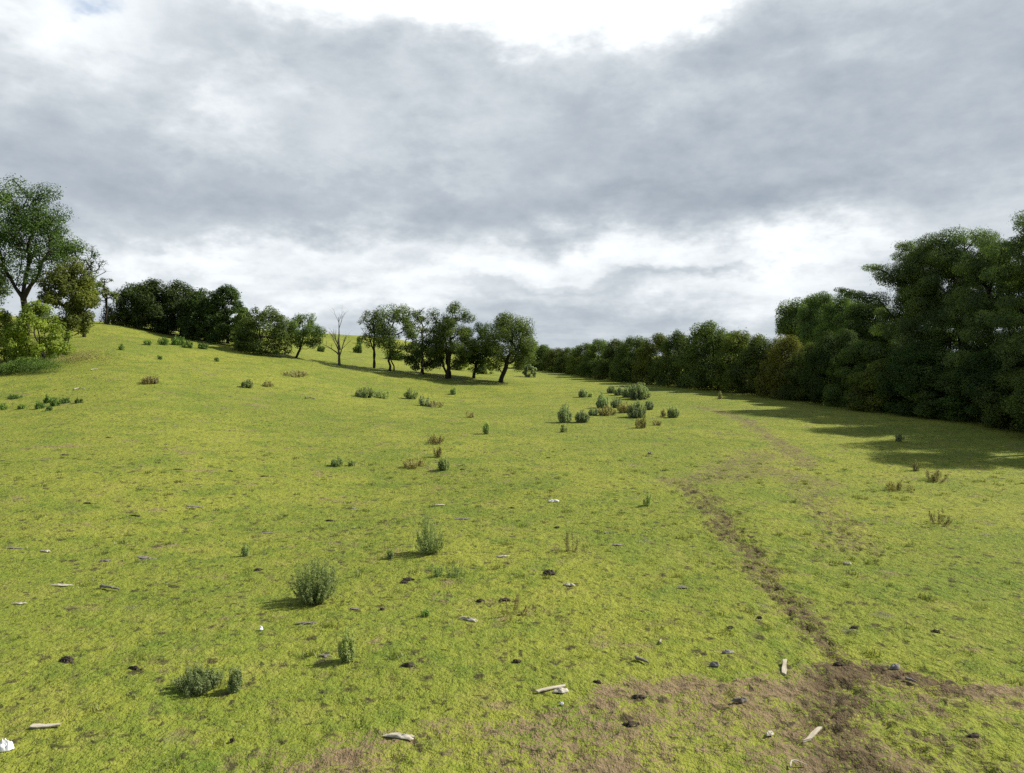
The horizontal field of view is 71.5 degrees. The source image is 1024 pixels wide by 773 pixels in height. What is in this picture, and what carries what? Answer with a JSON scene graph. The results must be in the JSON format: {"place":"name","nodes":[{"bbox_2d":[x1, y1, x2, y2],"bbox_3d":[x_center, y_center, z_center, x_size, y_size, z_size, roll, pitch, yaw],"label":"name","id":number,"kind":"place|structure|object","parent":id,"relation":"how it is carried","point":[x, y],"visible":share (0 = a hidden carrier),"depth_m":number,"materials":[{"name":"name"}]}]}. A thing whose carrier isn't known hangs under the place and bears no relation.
{"place":"outdoors","nodes":[
{"label":"outdoors","id":0,"kind":"place"},
{"bbox_2d":[0,347,135,366],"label":"rough grass","id":1,"kind":"structure","parent":0,"point":[75,356],"depth_m":55.98,"materials":[{"name":"green plant"}]},
{"bbox_2d":[0,316,1023,772],"bbox_3d":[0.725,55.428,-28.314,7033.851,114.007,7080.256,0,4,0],"label":"ground","id":2,"kind":"structure","parent":0,"point":[688,686],"depth_m":15.11,"materials":[{"name":"green plant"}]},
{"bbox_2d":[0,738,13,751],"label":"white bag","id":3,"kind":"object","parent":2,"relation":"on","point":[6,745],"visible":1,"depth_m":8.49,"materials":[{"name":"plastic"}]},
{"bbox_2d":[0,265,16,305],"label":"broadleaf tree","id":4,"kind":"object","parent":2,"relation":"on","point":[4,290],"visible":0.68,"depth_m":70.58,"materials":[{"name":"green plant"}]},
{"bbox_2d":[0,308,29,362],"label":"rounded shrub","id":5,"kind":"object","parent":2,"relation":"on","point":[5,318],"visible":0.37,"depth_m":54.74,"materials":[{"name":"green plant"}]},
{"bbox_2d":[0,298,74,363],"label":"rounded shrub","id":6,"kind":"object","parent":2,"relation":"on","point":[16,334],"visible":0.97,"depth_m":52.21,"materials":[{"name":"green plant"}]},
{"bbox_2d":[0,352,78,375],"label":"nettle bed","id":7,"kind":"object","parent":2,"relation":"on","point":[42,365],"visible":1,"depth_m":50.41,"materials":[{"name":"green plant"}]},
{"bbox_2d":[0,172,89,335],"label":"tall tree","id":8,"kind":"object","parent":2,"relation":"on","point":[23,222],"visible":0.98,"depth_m":64.82,"materials":[{"name":"green plant"}]},
{"bbox_2d":[29,723,60,728],"bbox_3d":[-5.897,4.290,9.010,0.374,0.038,0.085,-1,4,-3],"label":"bark slab","id":9,"kind":"object","parent":2,"relation":"on","point":[34,726],"depth_m":8.99,"materials":[{"name":"brown wood"}]},
{"bbox_2d":[49,397,60,405],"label":"nettle tuft","id":10,"kind":"object","parent":2,"relation":"on","point":[54,402],"visible":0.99,"depth_m":39.30,"materials":[{"name":"green plant"}]},
{"bbox_2d":[59,656,73,663],"bbox_3d":[-6.862,4.212,10.995,0.344,0.076,0.139,2,4,26],"label":"dung pat","id":11,"kind":"object","parent":2,"relation":"on","point":[67,658],"visible":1,"depth_m":10.98,"materials":[{"name":"brown soil"}]},
{"bbox_2d":[35,257,101,356],"bbox_3d":[-35.201,-6.345,56.665,4.800,8.369,5.231,0,4,0],"label":"leaning tree","id":12,"kind":"object","parent":2,"relation":"on","point":[79,292],"visible":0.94,"depth_m":55.91,"materials":[{"name":"green plant"}]},
{"bbox_2d":[60,244,107,336],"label":"half bare tree","id":13,"kind":"object","parent":2,"relation":"on","point":[89,262],"visible":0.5,"depth_m":68.67,"materials":[{"name":"green plant"}]},
{"bbox_2d":[92,277,121,323],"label":"sparse tree","id":14,"kind":"object","parent":2,"relation":"on","point":[107,291],"visible":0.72,"depth_m":77.50,"materials":[{"name":"green plant"}]},
{"bbox_2d":[107,312,127,324],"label":"skyline bush","id":15,"kind":"object","parent":2,"relation":"on","point":[113,316],"visible":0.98,"depth_m":79.41,"materials":[{"name":"green plant"}]},
{"bbox_2d":[98,282,158,325],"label":"copse tree","id":16,"kind":"object","parent":2,"relation":"on","point":[122,304],"visible":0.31,"depth_m":81.19,"materials":[{"name":"green plant"}]},
{"bbox_2d":[141,375,158,383],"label":"dry stalks","id":17,"kind":"object","parent":2,"relation":"on","point":[148,380],"visible":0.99,"depth_m":46.91,"materials":[{"name":"brown plant"}]},
{"bbox_2d":[127,277,184,331],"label":"copse tree","id":18,"kind":"object","parent":2,"relation":"on","point":[147,299],"visible":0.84,"depth_m":79.09,"materials":[{"name":"green plant"}]},
{"bbox_2d":[153,278,201,333],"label":"copse tree","id":19,"kind":"object","parent":2,"relation":"on","point":[183,291],"visible":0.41,"depth_m":80.01,"materials":[{"name":"green plant"}]},
{"bbox_2d":[170,336,185,344],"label":"slope weed","id":20,"kind":"object","parent":2,"relation":"on","point":[175,340],"visible":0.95,"depth_m":70.67,"materials":[{"name":"green plant"}]},
{"bbox_2d":[170,663,223,696],"bbox_3d":[-4.457,4.120,10.047,0.671,0.386,0.604,0,4,0],"label":"bushy weed","id":21,"kind":"object","parent":2,"relation":"on","point":[198,679],"visible":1,"depth_m":9.97,"materials":[{"name":"green plant"}]},
{"bbox_2d":[176,287,229,339],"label":"copse tree","id":22,"kind":"object","parent":2,"relation":"on","point":[189,320],"visible":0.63,"depth_m":77.89,"materials":[{"name":"green plant"}]},
{"bbox_2d":[200,284,251,343],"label":"copse tree","id":23,"kind":"object","parent":2,"relation":"on","point":[223,297],"visible":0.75,"depth_m":77.54,"materials":[{"name":"green plant"}]},
{"bbox_2d":[227,666,242,692],"bbox_3d":[-3.876,4.094,9.964,0.196,0.438,0.206,1,4,19],"label":"bushy weed","id":24,"kind":"object","parent":2,"relation":"on","point":[235,681],"visible":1,"depth_m":9.92,"materials":[{"name":"green plant"}]},
{"bbox_2d":[227,307,259,342],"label":"tree","id":25,"kind":"object","parent":2,"relation":"on","point":[242,312],"visible":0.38,"depth_m":76.13,"materials":[{"name":"green plant"}]},
{"bbox_2d":[241,544,248,556],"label":"weed","id":26,"kind":"object","parent":2,"relation":"on","point":[245,553],"visible":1,"depth_m":16.78,"materials":[{"name":"green plant"}]},
{"bbox_2d":[241,378,253,387],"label":"weed","id":27,"kind":"object","parent":2,"relation":"on","point":[247,384],"visible":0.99,"depth_m":50.80,"materials":[{"name":"green plant"}]},
{"bbox_2d":[232,305,295,353],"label":"twiggy round tree","id":28,"kind":"object","parent":2,"relation":"on","point":[278,333],"visible":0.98,"depth_m":73.79,"materials":[{"name":"green plant"}]},
{"bbox_2d":[281,370,307,377],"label":"dry stalks","id":29,"kind":"object","parent":2,"relation":"on","point":[291,374],"visible":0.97,"depth_m":61.46,"materials":[{"name":"brown plant"}]},
{"bbox_2d":[285,313,327,357],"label":"leaning tree","id":30,"kind":"object","parent":2,"relation":"on","point":[307,331],"visible":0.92,"depth_m":76.54,"materials":[{"name":"green plant"}]},
{"bbox_2d":[289,557,339,604],"bbox_3d":[-3.783,3.713,13.660,1.007,0.911,0.950,0,4,0],"label":"bushy weed","id":31,"kind":"object","parent":2,"relation":"on","point":[312,589],"visible":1,"depth_m":13.54,"materials":[{"name":"green plant"}]},
{"bbox_2d":[323,308,349,365],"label":"dead tree","id":32,"kind":"object","parent":2,"relation":"on","point":[339,349],"visible":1,"depth_m":77.64,"materials":[{"name":"grey plant"}]},
{"bbox_2d":[331,456,342,466],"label":"weed","id":33,"kind":"object","parent":2,"relation":"on","point":[338,462],"visible":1,"depth_m":28.29,"materials":[{"name":"green plant"}]},
{"bbox_2d":[337,627,354,662],"bbox_3d":[-2.537,3.983,10.936,0.231,0.580,0.280,3,5,38],"label":"bushy weed","id":34,"kind":"object","parent":2,"relation":"on","point":[345,655],"visible":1,"depth_m":10.90,"materials":[{"name":"green plant"}]},
{"bbox_2d":[352,342,362,352],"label":"hill weed","id":35,"kind":"object","parent":2,"relation":"on","point":[358,349],"visible":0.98,"depth_m":99.72,"materials":[{"name":"green plant"}]},
{"bbox_2d":[355,387,375,397],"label":"weed","id":36,"kind":"object","parent":2,"relation":"on","point":[363,392],"visible":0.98,"depth_m":54.68,"materials":[{"name":"green plant"}]},
{"bbox_2d":[358,309,382,367],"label":"hawthorn tree","id":37,"kind":"object","parent":2,"relation":"on","point":[364,316],"visible":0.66,"depth_m":79.60,"materials":[{"name":"green plant"}]},
{"bbox_2d":[373,391,388,398],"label":"weed","id":38,"kind":"object","parent":2,"relation":"on","point":[381,396],"visible":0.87,"depth_m":56.18,"materials":[{"name":"green plant"}]},
{"bbox_2d":[362,303,420,370],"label":"hawthorn tree","id":39,"kind":"object","parent":2,"relation":"on","point":[387,335],"visible":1,"depth_m":77.95,"materials":[{"name":"green plant"}]},
{"bbox_2d":[383,732,413,738],"bbox_3d":[-1.402,4.336,8.838,0.416,0.068,0.113,-1,2,12],"label":"paper scrap","id":40,"kind":"object","parent":2,"relation":"on","point":[400,735],"visible":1,"depth_m":8.81,"materials":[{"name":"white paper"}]},
{"bbox_2d":[403,388,418,398],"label":"weed","id":41,"kind":"object","parent":2,"relation":"on","point":[409,394],"visible":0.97,"depth_m":59.53,"materials":[{"name":"green plant"}]},
{"bbox_2d":[402,457,425,467],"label":"dry stalks","id":42,"kind":"object","parent":2,"relation":"on","point":[413,465],"visible":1,"depth_m":28.34,"materials":[{"name":"brown plant"}]},
{"bbox_2d":[407,307,431,371],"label":"hawthorn tree","id":43,"kind":"object","parent":2,"relation":"on","point":[420,321],"visible":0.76,"depth_m":80.28,"materials":[{"name":"green plant"}]},
{"bbox_2d":[399,336,444,373],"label":"bushy tree","id":44,"kind":"object","parent":2,"relation":"on","point":[416,356],"visible":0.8,"depth_m":77.93,"materials":[{"name":"green plant"}]},
{"bbox_2d":[415,514,443,554],"bbox_3d":[-1.973,3.447,16.610,0.704,0.966,0.651,-3,5,-38],"label":"bushy weed","id":45,"kind":"object","parent":2,"relation":"on","point":[432,548],"visible":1,"depth_m":16.56,"materials":[{"name":"green plant"}]},
{"bbox_2d":[427,434,443,443],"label":"dry stalks","id":46,"kind":"object","parent":2,"relation":"on","point":[434,439],"visible":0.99,"depth_m":33.93,"materials":[{"name":"brown plant"}]},
{"bbox_2d":[438,457,449,470],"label":"weed","id":47,"kind":"object","parent":2,"relation":"on","point":[443,465],"visible":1,"depth_m":27.46,"materials":[{"name":"green plant"}]},
{"bbox_2d":[424,300,480,378],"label":"hawthorn tree","id":48,"kind":"object","parent":2,"relation":"on","point":[442,334],"visible":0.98,"depth_m":76.23,"materials":[{"name":"green plant"}]},
{"bbox_2d":[445,560,462,576],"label":"weed","id":49,"kind":"object","parent":2,"relation":"on","point":[455,571],"visible":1,"depth_m":15.15,"materials":[{"name":"green plant"}]},
{"bbox_2d":[458,321,496,377],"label":"hawthorn tree","id":50,"kind":"object","parent":2,"relation":"on","point":[472,359],"visible":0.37,"depth_m":79.32,"materials":[{"name":"green plant"}]},
{"bbox_2d":[469,309,542,382],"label":"hawthorn tree","id":51,"kind":"object","parent":2,"relation":"on","point":[516,339],"visible":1,"depth_m":75.24,"materials":[{"name":"green plant"}]},
{"bbox_2d":[500,593,527,620],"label":"dry stalks","id":52,"kind":"object","parent":2,"relation":"on","point":[516,604],"visible":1,"depth_m":12.88,"materials":[{"name":"brown plant"}]},
{"bbox_2d":[522,364,536,377],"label":"pale bush","id":53,"kind":"object","parent":2,"relation":"on","point":[532,372],"visible":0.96,"depth_m":91.80,"materials":[{"name":"green plant"}]},
{"bbox_2d":[525,344,556,370],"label":"hedge tree","id":54,"kind":"object","parent":2,"relation":"on","point":[542,351],"visible":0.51,"depth_m":112.44,"materials":[{"name":"green plant"}]},
{"bbox_2d":[535,684,565,692],"bbox_3d":[0.550,4.240,10.000,0.485,0.042,0.061,-1,4,-28],"label":"wooden plank","id":55,"kind":"object","parent":2,"relation":"on","point":[548,688],"visible":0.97,"depth_m":9.98,"materials":[{"name":"brown wood"}]},
{"bbox_2d":[540,347,565,371],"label":"hedge tree","id":56,"kind":"object","parent":2,"relation":"on","point":[549,358],"visible":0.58,"depth_m":108.64,"materials":[{"name":"green plant"}]},
{"bbox_2d":[557,403,572,422],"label":"weed clump","id":57,"kind":"object","parent":2,"relation":"on","point":[565,416],"visible":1,"depth_m":43.28,"materials":[{"name":"green plant"}]},
{"bbox_2d":[553,347,581,372],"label":"hedge tree","id":58,"kind":"object","parent":2,"relation":"on","point":[560,361],"visible":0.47,"depth_m":104.61,"materials":[{"name":"green plant"}]},
{"bbox_2d":[565,531,577,551],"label":"dry stalks","id":59,"kind":"object","parent":2,"relation":"on","point":[567,544],"visible":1,"depth_m":16.68,"materials":[{"name":"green plant"}]},
{"bbox_2d":[564,343,597,374],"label":"hedge tree","id":60,"kind":"object","parent":2,"relation":"on","point":[578,351],"visible":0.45,"depth_m":99.59,"materials":[{"name":"green plant"}]},
{"bbox_2d":[574,409,589,422],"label":"weed clump","id":61,"kind":"object","parent":2,"relation":"on","point":[582,417],"visible":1,"depth_m":43.10,"materials":[{"name":"green plant"}]},
{"bbox_2d":[576,338,614,376],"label":"hedge tree","id":62,"kind":"object","parent":2,"relation":"on","point":[588,363],"visible":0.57,"depth_m":94.59,"materials":[{"name":"green plant"}]},
{"bbox_2d":[596,391,608,407],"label":"weed clump","id":63,"kind":"object","parent":2,"relation":"on","point":[601,402],"visible":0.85,"depth_m":53.53,"materials":[{"name":"green plant"}]},
{"bbox_2d":[598,405,616,415],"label":"weed clump","id":64,"kind":"object","parent":2,"relation":"on","point":[604,412],"visible":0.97,"depth_m":47.10,"materials":[{"name":"brown plant"}]},
{"bbox_2d":[591,338,631,379],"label":"hedge tree","id":65,"kind":"object","parent":2,"relation":"on","point":[609,354],"visible":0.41,"depth_m":89.67,"materials":[{"name":"green plant"}]},
{"bbox_2d":[610,396,622,407],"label":"weed clump","id":66,"kind":"object","parent":2,"relation":"on","point":[614,403],"visible":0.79,"depth_m":53.32,"materials":[{"name":"green plant"}]},
{"bbox_2d":[616,401,628,412],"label":"weed clump","id":67,"kind":"object","parent":2,"relation":"on","point":[622,408],"visible":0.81,"depth_m":48.70,"materials":[{"name":"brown plant"}]},
{"bbox_2d":[621,385,630,397],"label":"weed clump","id":68,"kind":"object","parent":2,"relation":"on","point":[625,392],"visible":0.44,"depth_m":62.36,"materials":[{"name":"green plant"}]},
{"bbox_2d":[608,335,652,381],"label":"hedge tree","id":69,"kind":"object","parent":2,"relation":"on","point":[626,363],"visible":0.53,"depth_m":85.57,"materials":[{"name":"green plant"}]},
{"bbox_2d":[627,399,646,417],"bbox_3d":[7.982,1.440,45.611,1.248,1.303,1.298,0,4,0],"label":"weed clump","id":70,"kind":"object","parent":2,"relation":"on","point":[638,412],"visible":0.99,"depth_m":45.41,"materials":[{"name":"green plant"}]},
{"bbox_2d":[628,382,650,399],"bbox_3d":[10.826,0.403,60.632,1.868,1.616,1.792,2,4,25],"label":"weed clump","id":71,"kind":"object","parent":2,"relation":"on","point":[639,391],"visible":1,"depth_m":60.42,"materials":[{"name":"green plant"}]},
{"bbox_2d":[635,415,646,428],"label":"weed clump","id":72,"kind":"object","parent":2,"relation":"on","point":[641,423],"visible":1,"depth_m":40.09,"materials":[{"name":"brown plant"}]},
{"bbox_2d":[644,400,653,409],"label":"weed clump","id":73,"kind":"object","parent":2,"relation":"on","point":[648,404],"visible":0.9,"depth_m":51.41,"materials":[{"name":"green plant"}]},
{"bbox_2d":[630,332,679,384],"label":"hedge tree","id":74,"kind":"object","parent":2,"relation":"on","point":[646,355],"visible":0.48,"depth_m":80.88,"materials":[{"name":"green plant"}]},
{"bbox_2d":[667,406,679,417],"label":"weed clump","id":75,"kind":"object","parent":2,"relation":"on","point":[672,412],"visible":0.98,"depth_m":45.51,"materials":[{"name":"green plant"}]},
{"bbox_2d":[648,329,700,386],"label":"hedge tree","id":76,"kind":"object","parent":2,"relation":"on","point":[678,340],"visible":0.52,"depth_m":76.52,"materials":[{"name":"green plant"}]},
{"bbox_2d":[669,319,740,389],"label":"hedge tree","id":77,"kind":"object","parent":2,"relation":"on","point":[706,336],"visible":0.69,"depth_m":71.78,"materials":[{"name":"green plant"}]},
{"bbox_2d":[705,327,766,391],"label":"hedge tree","id":78,"kind":"object","parent":2,"relation":"on","point":[737,343],"visible":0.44,"depth_m":68.45,"materials":[{"name":"green plant"}]},
{"bbox_2d":[721,333,790,395],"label":"hedge tree","id":79,"kind":"object","parent":2,"relation":"on","point":[754,354],"visible":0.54,"depth_m":65.19,"materials":[{"name":"green plant"}]},
{"bbox_2d":[524,364,1022,430],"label":"undergrowth","id":80,"kind":"object","parent":2,"relation":"on","point":[671,382],"visible":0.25,"depth_m":59.27,"materials":[{"name":"green plant"}]},
{"bbox_2d":[754,334,803,398],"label":"hedge tree","id":81,"kind":"object","parent":2,"relation":"on","point":[789,348],"visible":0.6,"depth_m":61.90,"materials":[{"name":"green plant"}]},
{"bbox_2d":[774,296,822,346],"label":"broadleaf tree","id":82,"kind":"object","parent":2,"relation":"on","point":[788,314],"visible":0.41,"depth_m":82.73,"materials":[{"name":"green plant"}]},
{"bbox_2d":[775,341,828,400],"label":"hedge tree","id":83,"kind":"object","parent":2,"relation":"on","point":[793,376],"visible":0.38,"depth_m":59.08,"materials":[{"name":"green plant"}]},
{"bbox_2d":[803,726,821,742],"bbox_3d":[3.809,4.398,9.001,0.059,0.043,0.514,2,1,43],"label":"wood fragment","id":84,"kind":"object","parent":2,"relation":"on","point":[813,733],"visible":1,"depth_m":8.96,"materials":[{"name":"beige wood"}]},
{"bbox_2d":[793,291,834,347],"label":"broadleaf tree","id":85,"kind":"object","parent":2,"relation":"on","point":[806,322],"visible":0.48,"depth_m":77.22,"materials":[{"name":"green plant"}]},
{"bbox_2d":[797,328,860,403],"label":"hedge tree","id":86,"kind":"object","parent":2,"relation":"on","point":[827,349],"visible":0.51,"depth_m":55.85,"materials":[{"name":"green plant"}]},
{"bbox_2d":[812,293,859,342],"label":"broadleaf tree","id":87,"kind":"object","parent":2,"relation":"on","point":[833,315],"visible":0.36,"depth_m":69.22,"materials":[{"name":"green plant"}]},
{"bbox_2d":[820,338,890,409],"bbox_3d":[26.033,-1.002,53.000,6.085,5.318,5.855,-4,5,-43],"label":"hedge tree","id":88,"kind":"object","parent":2,"relation":"on","point":[833,394],"visible":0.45,"depth_m":52.56,"materials":[{"name":"green plant"}]},
{"bbox_2d":[834,300,900,367],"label":"broadleaf tree","id":89,"kind":"object","parent":2,"relation":"on","point":[862,316],"visible":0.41,"depth_m":61.41,"materials":[{"name":"green plant"}]},
{"bbox_2d":[841,358,933,412],"bbox_3d":[26.363,-0.156,49.807,6.596,3.881,5.806,-1,4,-9],"label":"hedge tree","id":90,"kind":"object","parent":2,"relation":"on","point":[863,399],"visible":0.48,"depth_m":49.08,"materials":[{"name":"green plant"}]},
{"bbox_2d":[832,236,949,377],"bbox_3d":[28.800,-4.607,51.568,8.751,12.696,7.415,-3,5,-34],"label":"tall pine","id":91,"kind":"object","parent":2,"relation":"on","point":[897,278],"visible":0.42,"depth_m":51.42,"materials":[{"name":"green plant"}]},
{"bbox_2d":[885,479,915,491],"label":"dry stalks","id":92,"kind":"object","parent":2,"relation":"on","point":[893,487],"visible":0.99,"depth_m":23.76,"materials":[{"name":"brown plant"}]},
{"bbox_2d":[871,339,960,417],"bbox_3d":[26.784,-0.581,46.368,6.327,5.078,6.714,2,4,32],"label":"hedge tree","id":93,"kind":"object","parent":2,"relation":"on","point":[918,354],"visible":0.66,"depth_m":45.36,"materials":[{"name":"green plant"}]},
{"bbox_2d":[884,232,971,362],"bbox_3d":[29.845,-4.569,50.497,7.683,12.616,7.588,1,4,11],"label":"tall pine","id":94,"kind":"object","parent":2,"relation":"on","point":[904,324],"visible":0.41,"depth_m":49.19,"materials":[{"name":"green plant"}]},
{"bbox_2d":[925,468,949,481],"bbox_3d":[15.088,3.147,25.258,0.695,0.507,0.758,0,4,0],"label":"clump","id":95,"kind":"object","parent":2,"relation":"on","point":[934,476],"visible":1,"depth_m":25.16,"materials":[{"name":"brown plant"}]},
{"bbox_2d":[896,368,984,420],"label":"hedge tree","id":96,"kind":"object","parent":2,"relation":"on","point":[942,380],"visible":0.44,"depth_m":43.35,"materials":[{"name":"green plant"}]},
{"bbox_2d":[928,507,952,525],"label":"dry stalks","id":97,"kind":"object","parent":2,"relation":"on","point":[932,519],"visible":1,"depth_m":19.27,"materials":[{"name":"brown plant"}]},
{"bbox_2d":[894,225,1015,365],"bbox_3d":[31.253,-4.651,48.498,10.002,13.016,8.402,3,5,39],"label":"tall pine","id":98,"kind":"object","parent":2,"relation":"on","point":[960,240],"visible":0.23,"depth_m":48.00,"materials":[{"name":"green plant"}]},
{"bbox_2d":[936,347,1019,421],"bbox_3d":[28.097,-0.009,41.102,6.345,4.495,6.752,1,4,17],"label":"hedge tree","id":99,"kind":"object","parent":2,"relation":"on","point":[971,375],"visible":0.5,"depth_m":40.90,"materials":[{"name":"green plant"}]},
{"bbox_2d":[936,210,1023,389],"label":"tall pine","id":100,"kind":"object","parent":2,"relation":"on","point":[1009,273],"visible":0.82,"depth_m":41.37,"materials":[{"name":"green plant"}]},
{"bbox_2d":[936,237,1023,367],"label":"tall pine","id":101,"kind":"object","parent":2,"relation":"on","point":[971,266],"visible":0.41,"depth_m":45.33,"materials":[{"name":"green plant"}]},
{"bbox_2d":[971,356,1023,430],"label":"hedge tree","id":102,"kind":"object","parent":2,"relation":"on","point":[992,418],"visible":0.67,"depth_m":38.45,"materials":[{"name":"green plant"}]},
{"bbox_2d":[996,368,1023,427],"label":"hedge tree","id":103,"kind":"object","parent":2,"relation":"on","point":[1018,408],"visible":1,"depth_m":35.48,"materials":[{"name":"green plant"}]},
{"bbox_2d":[0,0,1023,355],"label":"sky","id":104,"kind":"structure","parent":0,"point":[587,170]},
{"bbox_2d":[731,697,747,702],"bbox_3d":[3.137,4.317,9.811,0.252,0.094,0.078,2,6,0],"label":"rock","id":105,"kind":"object","parent":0,"point":[740,700],"visible":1,"depth_m":9.80,"materials":[{"name":"grey stone"}]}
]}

